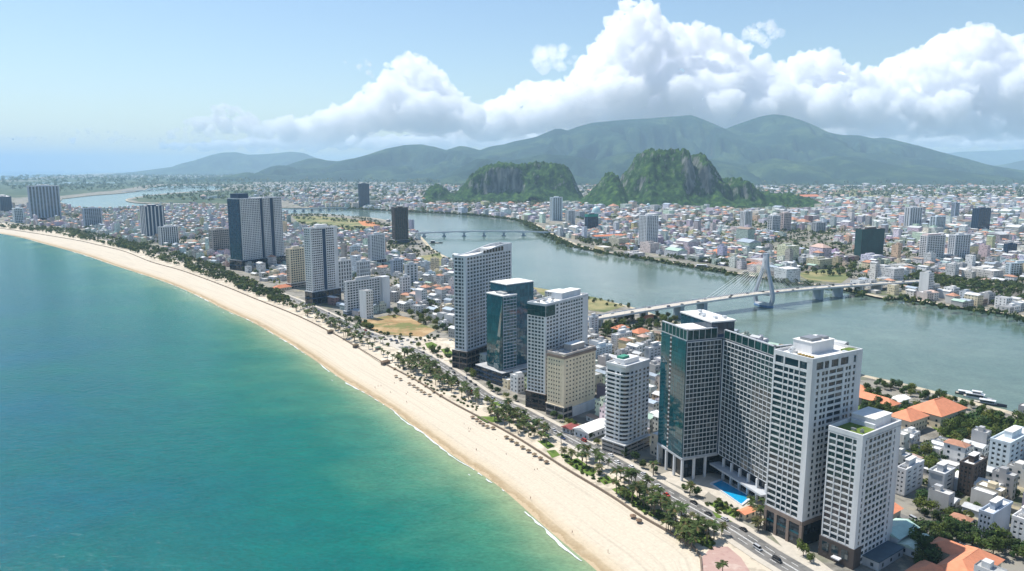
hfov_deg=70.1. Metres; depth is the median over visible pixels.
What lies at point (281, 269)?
house
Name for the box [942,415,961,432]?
tree
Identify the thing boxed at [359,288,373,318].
high-rise building
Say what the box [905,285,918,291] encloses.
house
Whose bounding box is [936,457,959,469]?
house
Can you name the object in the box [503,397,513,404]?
palm tree
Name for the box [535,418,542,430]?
palm tree
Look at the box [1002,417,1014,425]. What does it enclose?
tree
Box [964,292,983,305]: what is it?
house
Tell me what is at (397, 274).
house
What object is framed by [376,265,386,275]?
house
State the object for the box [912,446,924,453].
tree
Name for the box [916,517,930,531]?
tree
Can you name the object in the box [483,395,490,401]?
tree
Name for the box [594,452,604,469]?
palm tree
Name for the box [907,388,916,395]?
tree
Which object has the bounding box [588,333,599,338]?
house
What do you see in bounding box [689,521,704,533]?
palm tree
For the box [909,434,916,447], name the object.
house
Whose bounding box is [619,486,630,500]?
palm tree
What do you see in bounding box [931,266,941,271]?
house
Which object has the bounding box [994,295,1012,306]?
house
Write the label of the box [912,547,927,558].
tree
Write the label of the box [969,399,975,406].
tree
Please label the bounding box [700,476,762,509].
pool terrace
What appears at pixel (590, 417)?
house
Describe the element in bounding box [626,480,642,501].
palm tree
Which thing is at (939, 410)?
school building
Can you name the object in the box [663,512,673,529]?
palm tree
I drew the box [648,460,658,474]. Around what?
palm tree
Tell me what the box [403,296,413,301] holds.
house
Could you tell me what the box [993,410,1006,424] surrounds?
tree
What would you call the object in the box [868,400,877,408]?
tree
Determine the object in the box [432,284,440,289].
house
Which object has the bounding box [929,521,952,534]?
tree
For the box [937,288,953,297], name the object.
house
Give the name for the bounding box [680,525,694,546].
palm tree
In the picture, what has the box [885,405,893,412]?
tree
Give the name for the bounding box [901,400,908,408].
tree
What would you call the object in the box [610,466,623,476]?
palm tree
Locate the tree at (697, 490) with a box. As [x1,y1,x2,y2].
[693,486,701,495]
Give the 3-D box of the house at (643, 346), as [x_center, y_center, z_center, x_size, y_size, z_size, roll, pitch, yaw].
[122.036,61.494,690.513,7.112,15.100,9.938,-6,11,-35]
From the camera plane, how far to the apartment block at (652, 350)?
645.55 m
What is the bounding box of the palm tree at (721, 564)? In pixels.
[715,560,727,570]
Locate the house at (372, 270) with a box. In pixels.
[370,268,376,273]
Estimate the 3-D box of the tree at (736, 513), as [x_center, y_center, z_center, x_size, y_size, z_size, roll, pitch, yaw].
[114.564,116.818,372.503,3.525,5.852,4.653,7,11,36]
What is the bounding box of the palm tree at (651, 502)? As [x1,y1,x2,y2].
[645,497,657,514]
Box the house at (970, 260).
[965,254,975,266]
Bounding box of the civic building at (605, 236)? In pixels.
[592,234,623,239]
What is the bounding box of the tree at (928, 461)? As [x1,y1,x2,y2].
[922,454,934,466]
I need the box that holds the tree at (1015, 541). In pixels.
[1008,538,1020,548]
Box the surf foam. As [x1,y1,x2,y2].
[6,234,581,560]
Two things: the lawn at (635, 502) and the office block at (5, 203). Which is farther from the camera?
the office block at (5, 203)
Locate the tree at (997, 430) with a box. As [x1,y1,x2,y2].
[995,428,1003,433]
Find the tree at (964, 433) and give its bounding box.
[958,429,967,437]
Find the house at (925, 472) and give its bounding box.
[923,465,931,475]
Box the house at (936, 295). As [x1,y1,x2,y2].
[929,290,938,299]
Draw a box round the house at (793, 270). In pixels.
[774,266,800,281]
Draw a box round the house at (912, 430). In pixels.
[901,426,920,443]
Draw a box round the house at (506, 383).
[502,376,509,388]
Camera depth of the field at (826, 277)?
1210.95 m
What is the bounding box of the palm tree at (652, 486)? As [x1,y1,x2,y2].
[650,483,659,491]
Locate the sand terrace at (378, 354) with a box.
[359,342,393,363]
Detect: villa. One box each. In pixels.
[611,324,629,332]
[632,328,648,337]
[642,314,654,321]
[890,394,909,406]
[893,502,903,518]
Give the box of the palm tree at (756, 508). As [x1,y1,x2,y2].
[751,504,764,526]
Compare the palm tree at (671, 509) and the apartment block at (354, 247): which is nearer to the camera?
the palm tree at (671, 509)
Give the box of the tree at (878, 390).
[872,387,881,394]
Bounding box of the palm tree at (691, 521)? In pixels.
[688,518,698,524]
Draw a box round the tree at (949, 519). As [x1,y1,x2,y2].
[943,516,954,532]
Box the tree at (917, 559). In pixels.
[913,555,927,563]
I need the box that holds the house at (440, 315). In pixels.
[437,311,448,320]
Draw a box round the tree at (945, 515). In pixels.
[940,514,952,520]
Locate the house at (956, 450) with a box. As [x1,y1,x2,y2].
[943,439,971,461]
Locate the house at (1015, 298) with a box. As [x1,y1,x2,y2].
[1011,296,1023,300]
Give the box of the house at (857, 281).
[850,279,864,289]
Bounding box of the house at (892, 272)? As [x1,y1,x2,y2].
[877,264,903,279]
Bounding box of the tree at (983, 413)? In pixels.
[978,408,993,422]
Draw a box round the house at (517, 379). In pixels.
[510,371,524,392]
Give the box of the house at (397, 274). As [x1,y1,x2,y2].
[393,271,402,277]
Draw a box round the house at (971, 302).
[961,298,973,305]
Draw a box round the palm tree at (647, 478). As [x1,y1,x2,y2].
[642,473,654,485]
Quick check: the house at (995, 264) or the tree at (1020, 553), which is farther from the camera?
the house at (995, 264)
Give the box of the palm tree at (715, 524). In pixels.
[706,519,720,538]
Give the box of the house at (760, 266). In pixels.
[756,263,765,272]
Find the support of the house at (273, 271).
on the ground at (906, 561)
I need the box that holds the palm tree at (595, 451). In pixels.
[591,448,599,456]
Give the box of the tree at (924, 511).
[920,508,928,515]
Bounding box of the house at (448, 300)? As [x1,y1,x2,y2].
[444,298,452,304]
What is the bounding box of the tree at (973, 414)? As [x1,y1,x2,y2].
[964,410,981,418]
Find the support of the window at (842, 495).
in the apartment tower at (863, 444)
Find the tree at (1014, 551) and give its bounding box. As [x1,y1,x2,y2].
[1010,544,1023,557]
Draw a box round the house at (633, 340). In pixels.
[625,336,636,343]
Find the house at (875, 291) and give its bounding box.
[868,289,880,293]
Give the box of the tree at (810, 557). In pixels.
[806,552,814,560]
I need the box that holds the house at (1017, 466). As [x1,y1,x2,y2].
[1007,460,1023,487]
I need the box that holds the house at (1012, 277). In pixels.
[1004,274,1017,281]
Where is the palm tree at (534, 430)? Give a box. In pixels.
[529,427,537,435]
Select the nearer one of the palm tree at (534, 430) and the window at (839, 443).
the window at (839, 443)
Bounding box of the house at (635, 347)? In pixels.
[626,342,641,351]
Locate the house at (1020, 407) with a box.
[1017,403,1023,421]
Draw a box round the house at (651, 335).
[645,332,654,341]
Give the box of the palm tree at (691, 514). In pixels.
[689,511,696,519]
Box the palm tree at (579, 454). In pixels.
[576,451,586,465]
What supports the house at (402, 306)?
on the ground at (906, 561)
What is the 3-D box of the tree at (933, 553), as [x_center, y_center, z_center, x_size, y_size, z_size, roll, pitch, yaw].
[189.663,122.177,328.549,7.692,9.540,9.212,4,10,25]
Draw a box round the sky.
[0,0,1023,170]
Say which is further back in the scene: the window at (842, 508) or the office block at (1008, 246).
the office block at (1008, 246)
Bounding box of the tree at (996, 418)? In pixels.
[986,413,1002,425]
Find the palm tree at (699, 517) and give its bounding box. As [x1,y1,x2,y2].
[692,513,705,532]
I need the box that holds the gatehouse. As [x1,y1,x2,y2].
[736,505,755,520]
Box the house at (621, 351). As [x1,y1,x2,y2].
[614,348,626,355]
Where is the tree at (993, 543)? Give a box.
[983,535,1003,554]
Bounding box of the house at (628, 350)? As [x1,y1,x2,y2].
[623,347,633,353]
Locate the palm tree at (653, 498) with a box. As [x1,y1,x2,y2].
[646,495,659,515]
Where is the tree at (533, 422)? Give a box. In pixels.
[532,418,538,426]
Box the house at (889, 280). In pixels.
[883,278,895,286]
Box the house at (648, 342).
[641,339,651,345]
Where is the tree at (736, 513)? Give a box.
[733,510,740,517]
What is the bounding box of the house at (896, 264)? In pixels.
[889,263,916,271]
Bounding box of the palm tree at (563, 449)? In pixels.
[559,446,566,455]
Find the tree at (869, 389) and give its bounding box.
[864,387,874,393]
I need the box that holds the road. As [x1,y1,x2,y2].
[0,222,812,570]
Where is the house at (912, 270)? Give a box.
[904,266,915,273]
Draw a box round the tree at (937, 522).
[927,520,939,530]
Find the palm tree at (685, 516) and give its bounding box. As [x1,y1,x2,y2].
[681,514,690,524]
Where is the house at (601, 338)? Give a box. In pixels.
[595,336,608,342]
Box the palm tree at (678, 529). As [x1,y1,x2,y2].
[674,522,688,541]
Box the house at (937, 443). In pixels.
[926,439,943,446]
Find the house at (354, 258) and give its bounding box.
[350,255,360,271]
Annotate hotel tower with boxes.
[27,185,61,219]
[452,242,511,369]
[525,287,587,411]
[545,340,596,419]
[763,334,862,547]
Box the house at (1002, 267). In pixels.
[997,266,1005,273]
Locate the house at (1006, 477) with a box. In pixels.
[991,466,1018,500]
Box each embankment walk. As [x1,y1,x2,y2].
[60,202,1016,415]
[70,185,1023,316]
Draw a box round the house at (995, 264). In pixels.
[984,261,998,268]
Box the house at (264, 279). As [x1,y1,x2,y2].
[259,278,269,281]
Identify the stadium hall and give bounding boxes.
[796,194,818,198]
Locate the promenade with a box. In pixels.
[0,223,771,570]
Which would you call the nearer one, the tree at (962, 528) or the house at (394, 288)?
the tree at (962, 528)
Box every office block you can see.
[0,195,11,211]
[1003,242,1017,253]
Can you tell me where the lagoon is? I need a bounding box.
[4,182,119,184]
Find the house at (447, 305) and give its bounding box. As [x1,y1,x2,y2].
[440,303,453,311]
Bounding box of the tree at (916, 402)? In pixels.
[910,399,922,405]
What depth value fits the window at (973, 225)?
2022.61 m
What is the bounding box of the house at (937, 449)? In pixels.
[922,443,942,455]
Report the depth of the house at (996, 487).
385.19 m
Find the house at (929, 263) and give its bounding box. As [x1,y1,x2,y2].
[924,261,934,265]
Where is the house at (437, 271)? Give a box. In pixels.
[432,269,441,274]
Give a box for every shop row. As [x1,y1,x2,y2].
[268,275,286,280]
[273,284,291,290]
[561,423,579,433]
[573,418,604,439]
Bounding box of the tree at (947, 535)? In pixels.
[939,531,953,540]
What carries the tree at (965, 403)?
on the ground at (906, 561)
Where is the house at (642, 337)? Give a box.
[637,334,648,341]
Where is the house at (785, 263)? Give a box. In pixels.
[781,261,789,265]
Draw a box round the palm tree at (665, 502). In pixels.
[659,500,672,508]
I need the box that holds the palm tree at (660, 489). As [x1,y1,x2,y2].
[653,487,665,505]
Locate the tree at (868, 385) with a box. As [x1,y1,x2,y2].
[863,382,870,387]
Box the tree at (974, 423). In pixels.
[966,417,985,427]
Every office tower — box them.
[139,204,164,236]
[358,183,369,206]
[391,206,408,243]
[585,213,598,228]
[854,221,884,259]
[950,201,959,216]
[971,207,990,229]
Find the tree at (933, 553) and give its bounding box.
[924,544,942,563]
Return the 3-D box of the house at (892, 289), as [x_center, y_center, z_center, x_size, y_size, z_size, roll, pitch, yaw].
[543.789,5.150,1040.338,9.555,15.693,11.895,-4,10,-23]
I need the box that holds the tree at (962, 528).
[957,523,969,532]
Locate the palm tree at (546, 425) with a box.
[541,423,550,439]
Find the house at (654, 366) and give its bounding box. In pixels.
[649,360,659,373]
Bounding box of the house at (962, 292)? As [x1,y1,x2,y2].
[959,289,973,298]
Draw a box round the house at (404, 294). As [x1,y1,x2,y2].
[400,292,408,299]
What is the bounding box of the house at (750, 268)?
[747,264,756,271]
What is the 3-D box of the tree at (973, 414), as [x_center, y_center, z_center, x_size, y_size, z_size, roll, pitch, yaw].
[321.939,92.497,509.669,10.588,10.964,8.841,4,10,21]
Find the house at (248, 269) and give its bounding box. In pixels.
[245,265,251,272]
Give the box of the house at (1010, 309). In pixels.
[996,305,1013,312]
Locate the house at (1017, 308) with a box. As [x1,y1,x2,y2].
[1005,303,1019,311]
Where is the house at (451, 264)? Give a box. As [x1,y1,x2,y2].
[448,261,453,267]
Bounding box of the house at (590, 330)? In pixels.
[588,328,594,332]
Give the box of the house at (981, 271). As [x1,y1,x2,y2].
[968,266,1003,279]
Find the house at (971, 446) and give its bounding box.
[963,440,973,453]
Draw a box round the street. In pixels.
[900,514,930,534]
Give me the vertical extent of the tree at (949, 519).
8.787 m
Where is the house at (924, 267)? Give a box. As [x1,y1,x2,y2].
[917,265,930,270]
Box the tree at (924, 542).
[914,535,930,555]
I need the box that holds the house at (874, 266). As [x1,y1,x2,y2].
[869,261,879,278]
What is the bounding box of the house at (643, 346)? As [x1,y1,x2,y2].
[635,342,645,352]
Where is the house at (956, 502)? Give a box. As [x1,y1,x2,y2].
[954,497,960,507]
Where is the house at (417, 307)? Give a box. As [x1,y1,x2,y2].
[411,304,423,313]
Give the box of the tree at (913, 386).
[908,383,916,389]
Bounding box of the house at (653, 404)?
[648,399,658,410]
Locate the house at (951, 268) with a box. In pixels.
[945,262,959,277]
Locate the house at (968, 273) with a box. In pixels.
[961,269,975,279]
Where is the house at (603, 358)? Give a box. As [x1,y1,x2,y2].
[598,353,610,365]
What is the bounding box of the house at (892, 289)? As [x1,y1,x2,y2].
[887,283,899,294]
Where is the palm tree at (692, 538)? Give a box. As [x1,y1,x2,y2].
[687,534,698,550]
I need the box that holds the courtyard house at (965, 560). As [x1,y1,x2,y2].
[937,545,1004,570]
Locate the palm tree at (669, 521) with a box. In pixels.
[664,519,674,533]
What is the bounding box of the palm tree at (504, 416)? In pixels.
[500,414,507,425]
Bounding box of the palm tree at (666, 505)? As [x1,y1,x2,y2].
[662,502,670,515]
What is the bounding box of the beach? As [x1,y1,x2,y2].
[0,229,700,570]
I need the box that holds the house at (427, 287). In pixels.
[420,285,431,290]
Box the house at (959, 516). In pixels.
[950,512,973,525]
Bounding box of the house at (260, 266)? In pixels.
[256,261,265,272]
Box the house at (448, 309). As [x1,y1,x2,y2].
[442,306,453,312]
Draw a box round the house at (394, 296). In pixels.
[390,290,398,302]
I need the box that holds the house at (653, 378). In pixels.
[649,372,659,385]
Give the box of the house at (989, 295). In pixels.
[979,291,995,303]
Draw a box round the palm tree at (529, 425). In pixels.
[525,422,534,436]
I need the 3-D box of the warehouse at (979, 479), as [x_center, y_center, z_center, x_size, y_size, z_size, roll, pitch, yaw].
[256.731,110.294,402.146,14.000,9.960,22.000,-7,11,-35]
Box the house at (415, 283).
[413,281,421,287]
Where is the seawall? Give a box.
[0,228,702,570]
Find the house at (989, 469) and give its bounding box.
[986,465,994,479]
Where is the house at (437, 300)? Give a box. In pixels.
[431,298,440,305]
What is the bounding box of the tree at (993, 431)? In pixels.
[986,426,998,436]
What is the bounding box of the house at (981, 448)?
[961,438,988,455]
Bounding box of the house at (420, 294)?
[415,288,426,301]
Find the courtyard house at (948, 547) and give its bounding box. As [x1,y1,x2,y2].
[930,537,971,561]
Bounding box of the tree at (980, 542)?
[973,532,986,548]
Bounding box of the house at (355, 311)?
[352,308,359,315]
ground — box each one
[0,173,1023,570]
[359,221,378,225]
[361,315,434,336]
[379,336,421,346]
[416,253,441,265]
[534,287,623,311]
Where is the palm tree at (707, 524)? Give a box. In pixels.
[699,520,714,540]
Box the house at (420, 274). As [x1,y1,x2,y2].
[418,271,424,277]
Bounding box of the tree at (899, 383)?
[895,379,902,386]
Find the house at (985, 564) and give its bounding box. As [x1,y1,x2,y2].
[974,558,1007,570]
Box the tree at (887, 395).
[883,394,891,397]
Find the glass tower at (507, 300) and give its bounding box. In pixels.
[475,278,533,386]
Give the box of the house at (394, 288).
[390,285,399,297]
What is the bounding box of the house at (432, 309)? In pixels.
[426,306,439,312]
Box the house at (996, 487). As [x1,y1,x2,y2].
[976,480,1007,498]
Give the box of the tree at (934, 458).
[930,455,939,464]
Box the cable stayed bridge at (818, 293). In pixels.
[588,253,918,325]
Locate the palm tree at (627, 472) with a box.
[622,467,633,484]
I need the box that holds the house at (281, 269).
[276,267,285,273]
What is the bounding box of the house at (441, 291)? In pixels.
[434,287,446,301]
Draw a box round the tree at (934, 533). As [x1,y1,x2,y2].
[929,528,939,538]
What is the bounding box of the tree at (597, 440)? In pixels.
[593,438,600,444]
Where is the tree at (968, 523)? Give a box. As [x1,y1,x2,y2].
[962,521,975,534]
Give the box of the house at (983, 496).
[970,485,997,506]
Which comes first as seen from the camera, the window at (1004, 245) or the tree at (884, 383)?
the tree at (884, 383)
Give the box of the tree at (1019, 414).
[1011,409,1023,420]
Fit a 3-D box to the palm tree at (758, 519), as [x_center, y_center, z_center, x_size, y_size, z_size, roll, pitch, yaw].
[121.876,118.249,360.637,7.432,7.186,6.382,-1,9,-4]
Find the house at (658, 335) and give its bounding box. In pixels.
[653,330,660,340]
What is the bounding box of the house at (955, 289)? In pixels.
[944,285,959,294]
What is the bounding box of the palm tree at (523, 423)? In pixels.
[519,419,526,429]
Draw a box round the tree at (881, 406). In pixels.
[875,399,885,410]
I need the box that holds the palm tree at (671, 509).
[666,504,681,521]
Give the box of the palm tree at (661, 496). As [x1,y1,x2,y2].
[654,491,667,510]
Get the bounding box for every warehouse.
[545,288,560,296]
[953,470,1003,490]
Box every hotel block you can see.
[82,207,102,226]
[158,225,178,244]
[208,227,229,251]
[343,275,389,314]
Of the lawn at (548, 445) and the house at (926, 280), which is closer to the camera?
the lawn at (548, 445)
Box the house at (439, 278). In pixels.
[436,274,443,283]
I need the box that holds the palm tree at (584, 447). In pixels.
[579,444,590,460]
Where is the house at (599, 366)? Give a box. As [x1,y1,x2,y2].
[595,364,605,370]
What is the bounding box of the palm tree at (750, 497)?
[746,494,755,501]
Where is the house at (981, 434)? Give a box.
[971,425,991,450]
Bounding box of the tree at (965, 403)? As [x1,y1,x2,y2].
[960,400,968,406]
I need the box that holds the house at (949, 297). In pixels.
[945,293,959,302]
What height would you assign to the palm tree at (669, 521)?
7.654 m
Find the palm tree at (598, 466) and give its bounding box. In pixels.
[593,463,603,472]
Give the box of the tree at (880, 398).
[874,395,882,403]
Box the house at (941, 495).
[927,483,954,513]
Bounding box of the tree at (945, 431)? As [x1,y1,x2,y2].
[937,425,951,436]
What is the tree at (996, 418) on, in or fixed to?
on the lawn at (986, 425)
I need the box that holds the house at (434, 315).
[426,312,436,319]
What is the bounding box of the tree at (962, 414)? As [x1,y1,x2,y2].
[957,412,965,419]
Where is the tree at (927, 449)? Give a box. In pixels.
[920,444,933,455]
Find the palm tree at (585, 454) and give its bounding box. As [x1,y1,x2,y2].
[581,450,590,466]
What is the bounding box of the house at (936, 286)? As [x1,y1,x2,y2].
[933,282,939,290]
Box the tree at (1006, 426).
[1002,423,1010,429]
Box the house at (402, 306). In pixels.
[397,301,409,311]
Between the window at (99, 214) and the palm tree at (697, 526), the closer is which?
the palm tree at (697, 526)
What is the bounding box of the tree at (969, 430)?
[966,427,972,437]
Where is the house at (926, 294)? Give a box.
[916,290,933,300]
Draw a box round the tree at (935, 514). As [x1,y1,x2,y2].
[930,509,939,520]
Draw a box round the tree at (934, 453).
[928,451,940,458]
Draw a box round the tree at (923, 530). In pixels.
[919,526,928,534]
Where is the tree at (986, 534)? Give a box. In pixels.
[980,527,999,538]
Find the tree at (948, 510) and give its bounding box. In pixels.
[942,505,953,513]
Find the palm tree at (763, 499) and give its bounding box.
[758,496,765,503]
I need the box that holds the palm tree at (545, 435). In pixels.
[542,432,549,444]
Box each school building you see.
[858,390,901,408]
[891,408,929,430]
[907,397,967,427]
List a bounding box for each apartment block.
[12,207,23,222]
[285,245,305,287]
[338,257,351,291]
[341,242,346,258]
[350,244,360,253]
[356,258,370,276]
[390,257,402,275]
[399,274,410,297]
[404,261,417,284]
[425,270,435,275]
[565,209,574,223]
[588,313,598,333]
[596,341,611,359]
[611,328,631,348]
[644,341,660,360]
[767,214,780,230]
[780,211,791,230]
[811,221,825,232]
[895,455,924,496]
[927,461,955,491]
[957,451,987,495]
[978,496,1012,538]
[988,425,1023,466]
[1005,260,1023,274]
[1010,505,1023,547]
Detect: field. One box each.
[0,177,204,180]
[0,181,249,197]
[0,185,131,193]
[131,190,255,203]
[292,216,382,229]
[762,189,1021,192]
[795,192,1022,197]
[800,268,848,282]
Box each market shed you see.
[890,518,919,544]
[897,533,933,557]
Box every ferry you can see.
[955,389,967,394]
[963,390,992,399]
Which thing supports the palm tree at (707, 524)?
on the lawn at (709, 541)
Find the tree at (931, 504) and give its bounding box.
[925,500,940,509]
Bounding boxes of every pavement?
[5,222,822,570]
[7,223,780,570]
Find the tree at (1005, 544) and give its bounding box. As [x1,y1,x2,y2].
[998,538,1010,552]
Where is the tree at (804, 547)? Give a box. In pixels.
[797,538,809,555]
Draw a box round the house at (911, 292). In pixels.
[906,288,917,297]
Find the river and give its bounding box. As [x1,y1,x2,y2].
[60,186,1023,411]
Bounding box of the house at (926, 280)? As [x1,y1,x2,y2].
[918,271,934,290]
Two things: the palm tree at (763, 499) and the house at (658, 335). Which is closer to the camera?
the palm tree at (763, 499)
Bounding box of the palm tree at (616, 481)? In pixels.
[610,477,620,493]
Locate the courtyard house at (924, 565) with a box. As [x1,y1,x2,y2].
[905,560,943,570]
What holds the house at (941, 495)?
on the ground at (906, 561)
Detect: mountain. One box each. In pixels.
[107,152,314,174]
[170,114,1023,181]
[405,152,1023,184]
[947,149,1023,165]
[995,160,1023,169]
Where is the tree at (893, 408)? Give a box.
[891,406,898,411]
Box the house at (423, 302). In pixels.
[417,300,428,305]
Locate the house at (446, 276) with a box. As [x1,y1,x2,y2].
[442,272,449,282]
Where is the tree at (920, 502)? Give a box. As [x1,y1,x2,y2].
[911,494,926,509]
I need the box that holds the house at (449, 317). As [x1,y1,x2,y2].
[444,313,453,325]
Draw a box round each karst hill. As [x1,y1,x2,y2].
[422,161,583,201]
[578,148,824,207]
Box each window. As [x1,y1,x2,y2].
[0,197,11,211]
[12,209,22,221]
[28,186,59,217]
[82,209,100,226]
[158,227,177,244]
[209,230,228,249]
[246,198,282,259]
[286,249,304,282]
[304,229,311,290]
[311,228,334,290]
[358,184,368,206]
[368,235,383,258]
[372,278,379,302]
[392,208,407,239]
[455,251,509,348]
[528,298,582,392]
[548,354,592,401]
[550,198,560,219]
[566,211,573,223]
[585,217,596,228]
[639,216,657,243]
[683,340,766,481]
[740,212,751,226]
[767,355,855,516]
[768,216,779,230]
[773,388,781,394]
[773,394,780,400]
[773,400,780,406]
[774,370,782,376]
[774,376,781,381]
[774,382,781,388]
[775,364,782,369]
[776,355,783,362]
[780,213,790,229]
[785,357,797,366]
[798,396,804,401]
[800,361,806,369]
[812,223,824,231]
[817,362,822,369]
[829,438,835,444]
[831,359,837,366]
[834,478,840,484]
[836,453,842,459]
[837,441,843,446]
[839,518,845,524]
[840,506,846,511]
[841,493,847,499]
[842,481,848,487]
[843,469,849,474]
[844,450,850,455]
[844,456,850,461]
[845,437,851,442]
[845,443,851,448]
[904,208,921,225]
[919,236,944,257]
[930,217,944,227]
[948,235,969,257]
[951,203,958,216]
[971,209,989,228]
[1004,245,1015,251]
[1005,264,1022,274]
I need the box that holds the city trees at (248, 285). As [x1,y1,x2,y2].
[0,173,1023,525]
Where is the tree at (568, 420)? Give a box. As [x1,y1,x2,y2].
[564,417,572,423]
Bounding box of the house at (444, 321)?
[438,319,448,328]
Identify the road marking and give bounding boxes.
[2,222,796,570]
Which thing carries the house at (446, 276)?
on the ground at (906, 561)
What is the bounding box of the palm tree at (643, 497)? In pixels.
[639,494,646,507]
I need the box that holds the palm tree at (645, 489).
[639,484,652,503]
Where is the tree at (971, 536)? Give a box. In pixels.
[967,531,977,544]
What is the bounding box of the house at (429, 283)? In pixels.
[425,281,433,286]
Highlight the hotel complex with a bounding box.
[657,309,792,505]
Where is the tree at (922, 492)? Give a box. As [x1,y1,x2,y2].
[915,488,927,498]
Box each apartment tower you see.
[227,193,285,270]
[303,224,340,304]
[367,232,386,264]
[550,196,562,220]
[601,354,649,457]
[637,214,658,248]
[740,210,752,227]
[818,406,901,569]
[903,206,922,225]
[919,233,945,258]
[929,215,945,229]
[947,232,970,260]
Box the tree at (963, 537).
[957,532,970,543]
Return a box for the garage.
[861,541,904,570]
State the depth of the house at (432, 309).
895.23 m
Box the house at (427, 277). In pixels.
[423,274,431,281]
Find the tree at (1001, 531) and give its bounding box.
[989,522,1011,540]
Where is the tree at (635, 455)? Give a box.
[630,451,639,458]
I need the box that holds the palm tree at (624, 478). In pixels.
[619,475,628,481]
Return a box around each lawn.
[425,342,436,347]
[477,416,501,421]
[538,440,553,448]
[547,450,559,457]
[566,458,596,475]
[597,476,611,484]
[612,485,649,511]
[648,509,671,520]
[679,522,715,547]
[709,500,734,521]
[933,413,1016,439]
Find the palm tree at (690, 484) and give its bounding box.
[684,480,695,495]
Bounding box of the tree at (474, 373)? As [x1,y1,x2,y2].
[470,370,476,378]
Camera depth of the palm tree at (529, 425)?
485.84 m
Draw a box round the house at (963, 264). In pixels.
[956,262,966,267]
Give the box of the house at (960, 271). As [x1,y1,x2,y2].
[959,267,967,274]
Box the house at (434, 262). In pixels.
[430,257,438,269]
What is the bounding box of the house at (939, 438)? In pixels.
[934,436,948,440]
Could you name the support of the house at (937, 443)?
on the ground at (906, 561)
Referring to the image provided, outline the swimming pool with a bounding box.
[710,479,749,505]
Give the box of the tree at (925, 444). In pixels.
[920,441,933,447]
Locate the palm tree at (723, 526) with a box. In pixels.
[717,521,727,534]
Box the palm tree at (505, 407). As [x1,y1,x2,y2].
[502,404,511,419]
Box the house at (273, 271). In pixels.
[269,269,278,275]
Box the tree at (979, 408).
[976,406,983,413]
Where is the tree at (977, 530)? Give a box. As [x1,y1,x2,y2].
[968,526,982,536]
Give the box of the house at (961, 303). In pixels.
[951,298,968,307]
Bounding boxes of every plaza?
[373,336,454,364]
[700,547,748,570]
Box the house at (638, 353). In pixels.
[631,350,643,356]
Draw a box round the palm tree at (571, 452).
[567,448,575,460]
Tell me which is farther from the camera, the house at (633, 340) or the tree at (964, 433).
the house at (633, 340)
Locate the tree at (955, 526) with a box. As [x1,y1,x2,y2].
[948,520,960,539]
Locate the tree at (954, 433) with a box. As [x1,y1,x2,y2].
[949,429,961,439]
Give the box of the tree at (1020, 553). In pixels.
[1017,546,1023,557]
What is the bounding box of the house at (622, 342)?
[618,337,630,348]
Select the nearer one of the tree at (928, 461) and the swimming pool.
the swimming pool
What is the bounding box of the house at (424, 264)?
[420,260,429,271]
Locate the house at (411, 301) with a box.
[405,299,415,307]
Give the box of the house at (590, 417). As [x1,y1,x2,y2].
[585,413,598,421]
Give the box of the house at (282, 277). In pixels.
[277,274,286,280]
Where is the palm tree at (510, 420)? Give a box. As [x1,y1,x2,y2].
[505,416,513,428]
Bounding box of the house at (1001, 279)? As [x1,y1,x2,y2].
[991,277,1007,283]
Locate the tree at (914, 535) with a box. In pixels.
[908,524,921,541]
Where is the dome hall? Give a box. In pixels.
[591,206,600,213]
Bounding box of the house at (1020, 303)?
[1011,300,1023,310]
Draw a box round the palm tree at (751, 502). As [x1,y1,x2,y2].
[747,500,755,506]
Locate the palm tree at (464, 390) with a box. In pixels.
[462,386,471,399]
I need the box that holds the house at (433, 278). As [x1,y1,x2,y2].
[431,274,435,282]
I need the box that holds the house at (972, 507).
[961,502,981,517]
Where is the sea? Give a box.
[0,171,596,570]
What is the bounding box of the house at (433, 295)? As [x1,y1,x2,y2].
[428,293,439,298]
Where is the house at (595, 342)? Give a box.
[589,339,600,345]
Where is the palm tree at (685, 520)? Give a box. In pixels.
[677,516,688,523]
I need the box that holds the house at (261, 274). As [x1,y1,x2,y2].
[259,272,266,276]
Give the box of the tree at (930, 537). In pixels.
[922,534,933,541]
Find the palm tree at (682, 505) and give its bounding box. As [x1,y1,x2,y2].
[676,502,689,515]
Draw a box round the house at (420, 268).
[418,266,424,271]
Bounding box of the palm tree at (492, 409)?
[489,406,496,420]
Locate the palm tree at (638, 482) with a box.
[631,481,643,499]
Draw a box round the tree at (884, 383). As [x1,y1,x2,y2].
[881,380,888,387]
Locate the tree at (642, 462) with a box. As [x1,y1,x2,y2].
[639,459,646,466]
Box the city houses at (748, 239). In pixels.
[0,183,1023,509]
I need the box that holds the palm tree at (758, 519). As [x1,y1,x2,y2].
[751,515,765,530]
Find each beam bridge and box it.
[123,186,200,191]
[282,207,348,211]
[416,230,555,236]
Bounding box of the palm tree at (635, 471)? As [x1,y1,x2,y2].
[630,469,640,480]
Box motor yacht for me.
[974,398,1006,406]
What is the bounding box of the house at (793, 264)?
[788,261,796,267]
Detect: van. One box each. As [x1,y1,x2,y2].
[752,543,762,550]
[772,555,782,562]
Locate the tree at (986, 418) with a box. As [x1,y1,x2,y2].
[974,414,990,425]
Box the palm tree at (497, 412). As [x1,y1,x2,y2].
[495,410,502,422]
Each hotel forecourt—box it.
[656,470,720,496]
[762,521,832,570]
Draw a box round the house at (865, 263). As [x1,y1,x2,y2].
[861,260,870,269]
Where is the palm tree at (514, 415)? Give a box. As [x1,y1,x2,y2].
[510,411,518,423]
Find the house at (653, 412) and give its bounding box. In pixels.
[648,409,658,414]
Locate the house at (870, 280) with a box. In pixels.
[865,278,876,288]

